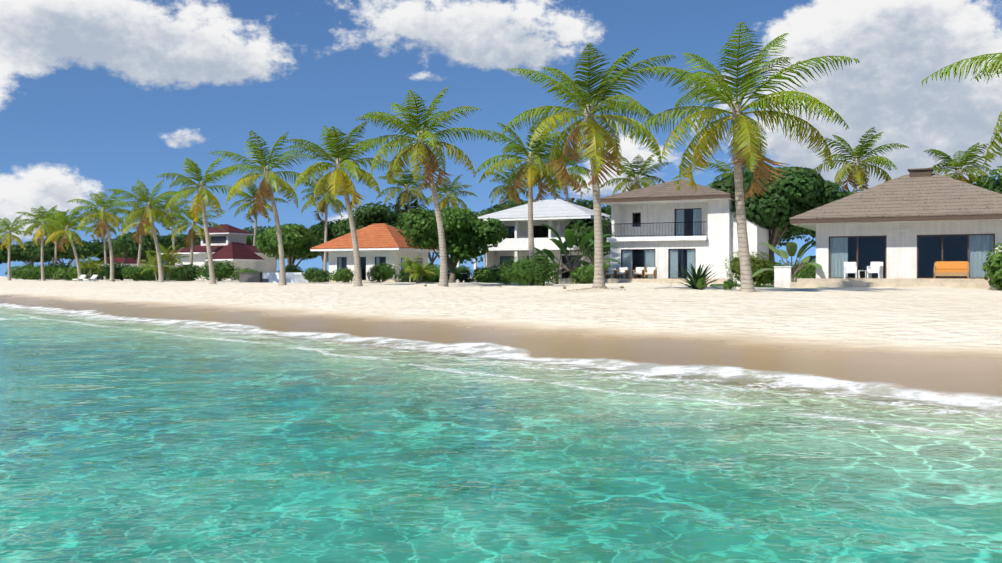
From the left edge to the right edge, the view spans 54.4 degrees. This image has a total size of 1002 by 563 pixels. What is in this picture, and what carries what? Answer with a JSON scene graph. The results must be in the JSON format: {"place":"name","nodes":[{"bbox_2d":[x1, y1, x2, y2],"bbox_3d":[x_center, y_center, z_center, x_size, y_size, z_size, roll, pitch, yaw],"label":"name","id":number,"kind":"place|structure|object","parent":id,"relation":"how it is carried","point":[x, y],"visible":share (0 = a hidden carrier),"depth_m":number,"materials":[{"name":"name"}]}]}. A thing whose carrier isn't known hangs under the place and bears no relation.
{"place":"outdoors","nodes":[
{"label":"outdoors","id":0,"kind":"place"},
{"bbox_2d":[0,303,1001,562],"bbox_3d":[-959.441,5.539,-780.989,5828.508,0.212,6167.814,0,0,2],"label":"sea water","id":1,"kind":"structure","parent":0,"point":[126,439],"depth_m":8.46,"materials":[{"name":"teal liquid"}]},
{"bbox_2d":[0,276,1001,397],"bbox_3d":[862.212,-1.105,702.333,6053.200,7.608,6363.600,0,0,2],"label":"beach ground","id":2,"kind":"structure","parent":0,"point":[942,339],"depth_m":25.15,"materials":[{"name":"beige sand"}]},
{"bbox_2d":[0,215,35,279],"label":"coconut palm","id":3,"kind":"object","parent":2,"relation":"on","point":[7,240],"visible":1,"depth_m":157.53,"materials":[{"name":"green plant"}]},
{"bbox_2d":[0,242,37,264],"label":"tree","id":4,"kind":"object","parent":2,"relation":"on","point":[15,253],"visible":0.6,"depth_m":201.54,"materials":[{"name":"green plant"}]},
{"bbox_2d":[5,263,40,279],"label":"shrub","id":5,"kind":"object","parent":2,"relation":"on","point":[16,273],"visible":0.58,"depth_m":171.39,"materials":[{"name":"green plant"}]},
{"bbox_2d":[3,244,59,265],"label":"tree","id":6,"kind":"object","parent":2,"relation":"on","point":[30,261],"visible":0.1,"depth_m":217.52,"materials":[{"name":"green plant"}]},
{"bbox_2d":[20,265,58,280],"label":"shrub","id":7,"kind":"object","parent":2,"relation":"on","point":[32,273],"visible":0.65,"depth_m":151.58,"materials":[{"name":"green plant"}]},
{"bbox_2d":[15,205,66,280],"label":"coconut palm","id":8,"kind":"object","parent":2,"relation":"on","point":[42,232],"visible":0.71,"depth_m":141.23,"materials":[{"name":"green plant"}]},
{"bbox_2d":[30,219,75,278],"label":"palm","id":9,"kind":"object","parent":2,"relation":"on","point":[47,237],"visible":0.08,"depth_m":192.66,"materials":[{"name":"green plant"}]},
{"bbox_2d":[35,261,75,279],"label":"shrub","id":10,"kind":"object","parent":2,"relation":"on","point":[59,265],"visible":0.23,"depth_m":161.86,"materials":[{"name":"green plant"}]},
{"bbox_2d":[35,210,84,279],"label":"coconut palm","id":11,"kind":"object","parent":2,"relation":"on","point":[55,254],"visible":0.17,"depth_m":161.86,"materials":[{"name":"green plant"}]},
{"bbox_2d":[20,236,103,266],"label":"tree","id":12,"kind":"object","parent":2,"relation":"on","point":[86,250],"visible":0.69,"depth_m":183.42,"materials":[{"name":"green plant"}]},
{"bbox_2d":[37,207,97,280],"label":"coconut palm","id":13,"kind":"object","parent":2,"relation":"on","point":[69,235],"visible":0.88,"depth_m":127.47,"materials":[{"name":"green plant"}]},
{"bbox_2d":[49,266,87,280],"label":"shrub","id":14,"kind":"object","parent":2,"relation":"on","point":[66,274],"visible":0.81,"depth_m":140.89,"materials":[{"name":"green plant"}]},
{"bbox_2d":[73,275,97,281],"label":"lounge chairs","id":15,"kind":"object","parent":2,"relation":"on","point":[82,277],"visible":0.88,"depth_m":114.92,"materials":[{"name":"white paint"}]},
{"bbox_2d":[72,253,108,280],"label":"areca palm","id":16,"kind":"object","parent":2,"relation":"on","point":[87,265],"visible":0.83,"depth_m":141.63,"materials":[{"name":"green plant"}]},
{"bbox_2d":[72,264,108,279],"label":"shrub","id":17,"kind":"object","parent":2,"relation":"on","point":[98,277],"visible":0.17,"depth_m":150.72,"materials":[{"name":"green plant"}]},
{"bbox_2d":[80,208,120,279],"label":"palm","id":18,"kind":"object","parent":2,"relation":"on","point":[104,239],"visible":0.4,"depth_m":177.22,"materials":[{"name":"green plant"}]},
{"bbox_2d":[83,239,119,258],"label":"tree","id":19,"kind":"object","parent":2,"relation":"on","point":[99,243],"visible":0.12,"depth_m":192.76,"materials":[{"name":"green plant"}]},
{"bbox_2d":[66,190,140,281],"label":"coconut palm","id":20,"kind":"object","parent":2,"relation":"on","point":[102,222],"visible":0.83,"depth_m":114.38,"materials":[{"name":"green plant"}]},
{"bbox_2d":[98,262,130,279],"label":"shrub","id":21,"kind":"object","parent":2,"relation":"on","point":[118,270],"visible":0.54,"depth_m":135.61,"materials":[{"name":"green plant"}]},
{"bbox_2d":[98,254,157,278],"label":"maroon house","id":22,"kind":"structure","parent":2,"relation":"on","point":[131,262],"depth_m":187.52,"materials":[{"name":"stone"}]},
{"bbox_2d":[121,266,156,280],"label":"shrub","id":23,"kind":"object","parent":2,"relation":"on","point":[134,273],"visible":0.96,"depth_m":125.79,"materials":[{"name":"green plant"}]},
{"bbox_2d":[116,201,168,279],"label":"coconut palm","id":24,"kind":"object","parent":2,"relation":"on","point":[139,240],"visible":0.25,"depth_m":133.66,"materials":[{"name":"green plant"}]},
{"bbox_2d":[106,231,183,266],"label":"tree","id":25,"kind":"object","parent":2,"relation":"on","point":[127,245],"visible":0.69,"depth_m":158.75,"materials":[{"name":"green plant"}]},
{"bbox_2d":[105,179,191,281],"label":"coconut palm","id":26,"kind":"object","parent":2,"relation":"on","point":[147,216],"visible":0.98,"depth_m":101.70,"materials":[{"name":"green plant"}]},
{"bbox_2d":[137,243,188,281],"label":"areca palm","id":27,"kind":"object","parent":2,"relation":"on","point":[167,257],"visible":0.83,"depth_m":113.13,"materials":[{"name":"green plant"}]},
{"bbox_2d":[156,267,178,280],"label":"shrub","id":28,"kind":"object","parent":2,"relation":"on","point":[172,278],"visible":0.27,"depth_m":120.11,"materials":[{"name":"green plant"}]},
{"bbox_2d":[149,192,191,248],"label":"palm","id":29,"kind":"object","parent":2,"relation":"on","point":[176,212],"visible":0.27,"depth_m":159.68,"materials":[{"name":"green plant"}]},
{"bbox_2d":[163,234,190,246],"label":"tree","id":30,"kind":"object","parent":2,"relation":"on","point":[179,237],"visible":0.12,"depth_m":172.19,"materials":[{"name":"green plant"}]},
{"bbox_2d":[172,264,201,280],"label":"shrub","id":31,"kind":"object","parent":2,"relation":"on","point":[184,275],"visible":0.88,"depth_m":118.51,"materials":[{"name":"green plant"}]},
{"bbox_2d":[166,203,224,264],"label":"coconut palm","id":32,"kind":"object","parent":2,"relation":"on","point":[192,234],"visible":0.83,"depth_m":123.76,"materials":[{"name":"green plant"}]},
{"bbox_2d":[183,226,211,246],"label":"tree","id":33,"kind":"object","parent":2,"relation":"on","point":[197,242],"visible":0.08,"depth_m":148.65,"materials":[{"name":"green plant"}]},
{"bbox_2d":[156,156,248,283],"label":"coconut palm","id":34,"kind":"object","parent":2,"relation":"on","point":[203,194],"visible":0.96,"depth_m":88.48,"materials":[{"name":"green plant"}]},
{"bbox_2d":[195,260,239,280],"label":"shrub","id":35,"kind":"object","parent":2,"relation":"on","point":[222,270],"visible":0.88,"depth_m":112.13,"materials":[{"name":"green plant"}]},
{"bbox_2d":[160,224,276,279],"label":"maroon roofed house","id":36,"kind":"structure","parent":2,"relation":"on","point":[220,239],"depth_m":131.38,"materials":[{"name":"paint"}]},
{"bbox_2d":[205,242,264,279],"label":"house","id":37,"kind":"structure","parent":2,"relation":"on","point":[241,256],"depth_m":123.59,"materials":[{"name":"stone"}]},
{"bbox_2d":[235,268,260,280],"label":"shrub","id":38,"kind":"object","parent":2,"relation":"on","point":[243,270],"visible":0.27,"depth_m":100.44,"materials":[{"name":"green plant"}]},
{"bbox_2d":[238,272,267,282],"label":"wall","id":39,"kind":"structure","parent":2,"relation":"on","point":[250,276],"depth_m":96.65,"materials":[{"name":"white paint"}]},
{"bbox_2d":[227,183,287,245],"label":"palm","id":40,"kind":"object","parent":2,"relation":"on","point":[252,211],"visible":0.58,"depth_m":138.84,"materials":[{"name":"green plant"}]},
{"bbox_2d":[242,225,274,247],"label":"tree","id":41,"kind":"object","parent":2,"relation":"on","point":[249,239],"visible":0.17,"depth_m":148.16,"materials":[{"name":"green plant"}]},
{"bbox_2d":[208,131,317,284],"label":"coconut palm","id":42,"kind":"object","parent":2,"relation":"on","point":[266,184],"visible":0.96,"depth_m":77.76,"materials":[{"name":"green plant"}]},
{"bbox_2d":[255,223,323,266],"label":"tree","id":43,"kind":"object","parent":2,"relation":"on","point":[299,242],"visible":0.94,"depth_m":102.97,"materials":[{"name":"green plant"}]},
{"bbox_2d":[277,264,303,271],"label":"box shrub","id":44,"kind":"object","parent":2,"relation":"on","point":[291,268],"visible":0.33,"depth_m":96.33,"materials":[{"name":"green plant"}]},
{"bbox_2d":[302,267,331,281],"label":"shrub","id":45,"kind":"object","parent":2,"relation":"on","point":[314,274],"visible":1,"depth_m":92.69,"materials":[{"name":"green plant"}]},
{"bbox_2d":[307,219,347,270],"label":"tree","id":46,"kind":"object","parent":2,"relation":"on","point":[318,229],"visible":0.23,"depth_m":131.00,"materials":[{"name":"green plant"}]},
{"bbox_2d":[298,174,359,271],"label":"palm","id":47,"kind":"object","parent":2,"relation":"on","point":[324,201],"visible":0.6,"depth_m":128.61,"materials":[{"name":"green plant"}]},
{"bbox_2d":[329,267,353,282],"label":"shrub","id":48,"kind":"object","parent":2,"relation":"on","point":[344,275],"visible":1,"depth_m":89.91,"materials":[{"name":"green plant"}]},
{"bbox_2d":[285,122,404,285],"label":"coconut palm","id":49,"kind":"object","parent":2,"relation":"on","point":[341,177],"visible":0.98,"depth_m":68.64,"materials":[{"name":"green plant"}]},
{"bbox_2d":[262,223,438,282],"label":"red roof house","id":50,"kind":"structure","parent":2,"relation":"on","point":[381,243],"depth_m":96.37,"materials":[{"name":"stone"}]},
{"bbox_2d":[331,201,408,236],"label":"tree","id":51,"kind":"object","parent":2,"relation":"on","point":[368,215],"visible":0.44,"depth_m":116.12,"materials":[{"name":"green plant"}]},
{"bbox_2d":[376,166,442,215],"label":"palm","id":52,"kind":"object","parent":2,"relation":"on","point":[405,195],"visible":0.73,"depth_m":121.92,"materials":[{"name":"green plant"}]},
{"bbox_2d":[394,203,446,265],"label":"tree","id":53,"kind":"object","parent":2,"relation":"on","point":[433,258],"visible":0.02,"depth_m":124.32,"materials":[{"name":"green plant"}]},
{"bbox_2d":[355,86,496,286],"bbox_3d":[-4.860,-5.785,61.019,9.194,12.820,7.690,0,0,2],"label":"coconut palm","id":54,"kind":"object","parent":2,"relation":"on","point":[430,163],"visible":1,"depth_m":60.84,"materials":[{"name":"green plant"}]},
{"bbox_2d":[419,174,477,209],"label":"palm","id":55,"kind":"object","parent":2,"relation":"on","point":[445,201],"visible":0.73,"depth_m":139.73,"materials":[{"name":"green plant"}]},
{"bbox_2d":[396,205,507,281],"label":"tree","id":56,"kind":"object","parent":2,"relation":"on","point":[467,237],"visible":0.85,"depth_m":84.27,"materials":[{"name":"green plant"}]},
{"bbox_2d":[447,265,474,281],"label":"shrub","id":57,"kind":"object","parent":2,"relation":"on","point":[461,269],"visible":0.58,"depth_m":91.44,"materials":[{"name":"green plant"}]},
{"bbox_2d":[487,264,513,284],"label":"hedge bush","id":58,"kind":"object","parent":2,"relation":"on","point":[495,276],"visible":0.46,"depth_m":65.55,"materials":[{"name":"green plant"}]},
{"bbox_2d":[468,282,545,284],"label":"lawn","id":59,"kind":"structure","parent":2,"relation":"on","point":[494,282],"depth_m":85.17,"materials":[{"name":"green plant"}]},
{"bbox_2d":[448,273,470,281],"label":"dark loungers","id":60,"kind":"object","parent":59,"relation":"on","point":[465,275],"visible":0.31,"depth_m":91.04,"materials":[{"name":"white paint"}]},
{"bbox_2d":[471,266,494,282],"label":"shrub","id":61,"kind":"object","parent":59,"relation":"on","point":[481,275],"visible":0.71,"depth_m":85.32,"materials":[{"name":"green plant"}]},
{"bbox_2d":[475,116,579,284],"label":"coconut palm","id":62,"kind":"object","parent":59,"relation":"on","point":[532,165],"visible":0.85,"depth_m":67.91,"materials":[{"name":"green plant"}]},
{"bbox_2d":[517,241,590,283],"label":"banana plant","id":63,"kind":"object","parent":59,"relation":"on","point":[549,253],"visible":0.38,"depth_m":70.66,"materials":[{"name":"green plant"}]},
{"bbox_2d":[535,224,620,283],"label":"banana plant","id":64,"kind":"object","parent":59,"relation":"on","point":[569,235],"visible":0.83,"depth_m":69.07,"materials":[{"name":"green plant"}]},
{"bbox_2d":[569,264,593,283],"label":"shrub","id":65,"kind":"object","parent":59,"relation":"on","point":[584,274],"visible":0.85,"depth_m":67.23,"materials":[{"name":"green plant"}]},
{"bbox_2d":[590,260,609,278],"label":"shrub","id":66,"kind":"object","parent":59,"relation":"on","point":[606,266],"visible":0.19,"depth_m":79.16,"materials":[{"name":"green plant"}]},
{"bbox_2d":[470,199,544,216],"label":"tree","id":67,"kind":"object","parent":2,"relation":"on","point":[502,206],"visible":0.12,"depth_m":114.80,"materials":[{"name":"green plant"}]},
{"bbox_2d":[483,164,538,205],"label":"palm","id":68,"kind":"object","parent":2,"relation":"on","point":[498,175],"visible":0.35,"depth_m":124.37,"materials":[{"name":"green plant"}]},
{"bbox_2d":[496,253,560,285],"bbox_3d":[1.837,-0.695,62.845,4.352,2.251,2.605,0,0,21],"label":"hedge bush","id":69,"kind":"object","parent":2,"relation":"on","point":[533,271],"visible":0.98,"depth_m":62.19,"materials":[{"name":"green plant"}]},
{"bbox_2d":[457,199,610,281],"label":"white roof house","id":70,"kind":"structure","parent":2,"relation":"on","point":[558,215],"depth_m":92.82,"materials":[{"name":"paint"}]},
{"bbox_2d":[532,140,590,201],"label":"palm","id":71,"kind":"object","parent":2,"relation":"on","point":[574,177],"visible":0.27,"depth_m":101.47,"materials":[{"name":"green plant"}]},
{"bbox_2d":[562,197,610,215],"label":"tree","id":72,"kind":"object","parent":2,"relation":"on","point":[589,205],"visible":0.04,"depth_m":110.87,"materials":[{"name":"green plant"}]},
{"bbox_2d":[565,216,610,262],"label":"tree","id":73,"kind":"object","parent":2,"relation":"on","point":[580,229],"visible":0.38,"depth_m":88.23,"materials":[{"name":"green plant"}]},
{"bbox_2d":[502,43,674,287],"bbox_3d":[3.977,-5.271,46.805,7.962,11.774,9.036,0,0,2],"label":"coconut palm","id":74,"kind":"object","parent":2,"relation":"on","point":[594,133],"visible":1,"depth_m":46.25,"materials":[{"name":"green plant"}]},
{"bbox_2d":[563,287,624,291],"bbox_3d":[4.190,0.369,43.925,3.200,0.223,1.280,0,0,31],"label":"fallen frond","id":75,"kind":"object","parent":2,"relation":"on","point":[591,288],"visible":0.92,"depth_m":43.86,"materials":[{"name":"brown plant"}]},
{"bbox_2d":[600,153,671,194],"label":"palm","id":76,"kind":"object","parent":2,"relation":"on","point":[632,173],"visible":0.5,"depth_m":106.82,"materials":[{"name":"green plant"}]},
{"bbox_2d":[559,179,771,283],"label":"villa","id":77,"kind":"object","parent":2,"relation":"on","point":[666,229],"visible":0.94,"depth_m":73.80,"materials":[{"name":"paint"}]},
{"bbox_2d":[605,267,656,278],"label":"teak chairs","id":78,"kind":"object","parent":77,"relation":"on","point":[617,273],"visible":1,"depth_m":73.50,"materials":[{"name":"white fabric"}]},
{"bbox_2d":[668,262,725,288],"bbox_3d":[9.539,-0.189,47.640,4.092,1.621,4.131,0,0,2],"label":"agave plant","id":79,"kind":"object","parent":2,"relation":"on","point":[693,281],"visible":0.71,"depth_m":47.32,"materials":[{"name":"green plant"}]},
{"bbox_2d":[696,278,706,289],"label":"plant","id":80,"kind":"object","parent":2,"relation":"on","point":[700,284],"visible":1,"depth_m":43.05,"materials":[{"name":"green plant"}]},
{"bbox_2d":[722,279,736,289],"bbox_3d":[10.836,0.218,46.132,0.697,0.670,0.586,0,0,2],"label":"plant","id":81,"kind":"object","parent":2,"relation":"on","point":[730,284],"visible":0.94,"depth_m":46.03,"materials":[{"name":"green plant"}]},
{"bbox_2d":[706,160,755,186],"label":"palm","id":82,"kind":"object","parent":2,"relation":"on","point":[724,170],"visible":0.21,"depth_m":109.48,"materials":[{"name":"green plant"}]},
{"bbox_2d":[710,284,773,286],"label":"lawn","id":83,"kind":"structure","parent":2,"relation":"on","point":[720,285],"depth_m":59.44,"materials":[{"name":"green plant"}]},
{"bbox_2d":[724,250,775,286],"bbox_3d":[14.236,-0.641,55.532,2.625,2.273,2.711,0,0,-28],"label":"round hedge bush","id":84,"kind":"object","parent":83,"relation":"on","point":[757,264],"visible":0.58,"depth_m":55.12,"materials":[{"name":"green plant"}]},
{"bbox_2d":[758,259,796,284],"bbox_3d":[17.749,-0.560,63.394,3.263,1.863,2.729,0,0,2],"label":"shrub","id":85,"kind":"object","parent":83,"relation":"on","point":[771,281],"visible":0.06,"depth_m":62.89,"materials":[{"name":"green plant"}]},
{"bbox_2d":[773,266,791,286],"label":"pillar","id":86,"kind":"structure","parent":83,"relation":"on","point":[782,276],"depth_m":51.63,"materials":[{"name":"white paint"}]},
{"bbox_2d":[752,240,821,281],"bbox_3d":[16.215,-0.902,54.669,3.861,2.708,4.858,0,0,23],"label":"banana plant","id":87,"kind":"object","parent":83,"relation":"on","point":[791,247],"visible":0.75,"depth_m":54.11,"materials":[{"name":"green plant"}]},
{"bbox_2d":[802,265,815,277],"bbox_3d":[19.022,-0.391,57.335,2.549,1.633,1.869,0,0,14],"label":"shrub","id":88,"kind":"object","parent":83,"relation":"on","point":[811,273],"visible":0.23,"depth_m":57.34,"materials":[{"name":"green plant"}]},
{"bbox_2d":[629,22,858,291],"bbox_3d":[10.143,-4.840,40.841,9.217,11.199,9.174,0,0,2],"label":"coconut palm","id":89,"kind":"object","parent":2,"relation":"on","point":[746,143],"visible":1,"depth_m":39.91,"materials":[{"name":"green plant"}]},
{"bbox_2d":[710,166,848,261],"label":"sea grape tree","id":90,"kind":"object","parent":2,"relation":"on","point":[798,191],"visible":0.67,"depth_m":71.78,"materials":[{"name":"green plant"}]},
{"bbox_2d":[777,225,803,248],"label":"tree","id":91,"kind":"object","parent":2,"relation":"on","point":[789,232],"visible":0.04,"depth_m":110.61,"materials":[{"name":"green plant"}]},
{"bbox_2d":[788,259,815,281],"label":"shrub","id":92,"kind":"object","parent":2,"relation":"on","point":[799,274],"visible":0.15,"depth_m":68.57,"materials":[{"name":"green plant"}]},
{"bbox_2d":[795,227,815,246],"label":"tree","id":93,"kind":"object","parent":2,"relation":"on","point":[806,231],"depth_m":119.92,"materials":[{"name":"green plant"}]},
{"bbox_2d":[809,189,862,236],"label":"sea grape tree","id":94,"kind":"object","parent":2,"relation":"on","point":[814,232],"depth_m":81.14,"materials":[{"name":"green plant"}]},
{"bbox_2d":[814,127,909,192],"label":"palm","id":95,"kind":"object","parent":2,"relation":"on","point":[856,173],"visible":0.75,"depth_m":86.42,"materials":[{"name":"green plant"}]},
{"bbox_2d":[789,168,1001,288],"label":"bungalow","id":96,"kind":"object","parent":2,"relation":"on","point":[913,227],"visible":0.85,"depth_m":50.72,"materials":[{"name":"paint"}]},
{"bbox_2d":[844,262,882,278],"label":"white deck chairs","id":97,"kind":"object","parent":96,"relation":"on","point":[873,267],"visible":1,"depth_m":50.02,"materials":[{"name":"paint"}]},
{"bbox_2d":[934,261,968,278],"bbox_3d":[22.439,-0.575,48.526,1.600,0.857,0.900,0,0,26],"label":"bench","id":98,"kind":"object","parent":96,"relation":"on","point":[951,268],"visible":1,"depth_m":48.44,"materials":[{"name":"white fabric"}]},
{"bbox_2d":[921,52,1001,177],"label":"coconut palm","id":99,"kind":"object","parent":2,"relation":"on","point":[996,65],"visible":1,"depth_m":32.53,"materials":[{"name":"green plant"}]},
{"bbox_2d":[923,143,1001,188],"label":"palm","id":100,"kind":"object","parent":2,"relation":"on","point":[956,162],"visible":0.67,"depth_m":90.06,"materials":[{"name":"green plant"}]},
{"bbox_2d":[976,166,1001,193],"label":"almond tree","id":101,"kind":"object","parent":2,"relation":"on","point":[996,186],"visible":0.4,"depth_m":70.76,"materials":[{"name":"green plant"}]},
{"bbox_2d":[983,243,1001,289],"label":"sea grape bush","id":102,"kind":"object","parent":2,"relation":"on","point":[994,267],"visible":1,"depth_m":44.58,"materials":[{"name":"green plant"}]},
{"bbox_2d":[0,0,1001,275],"label":"sky","id":103,"kind":"structure","parent":0,"point":[96,96],"materials":[{"name":"blue"}]},
{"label":"lawn","id":104,"kind":"structure","parent":0,"visible":0},
{"bbox_2d":[367,263,399,281],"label":"shrub","id":105,"kind":"object","parent":104,"relation":"on","point":[383,273],"visible":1,"depth_m":85.81,"materials":[{"name":"green plant"}]},
{"bbox_2d":[398,267,422,281],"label":"shrub","id":106,"kind":"object","parent":104,"relation":"on","point":[403,276],"visible":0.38,"depth_m":83.72,"materials":[{"name":"green plant"}]},
{"bbox_2d":[399,255,435,282],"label":"areca palm","id":107,"kind":"object","parent":104,"relation":"on","point":[420,270],"visible":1,"depth_m":79.86,"materials":[{"name":"green plant"}]},
{"bbox_2d":[417,264,448,281],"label":"shrub","id":108,"kind":"object","parent":104,"relation":"on","point":[436,271],"visible":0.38,"depth_m":81.69,"materials":[{"name":"green plant"}]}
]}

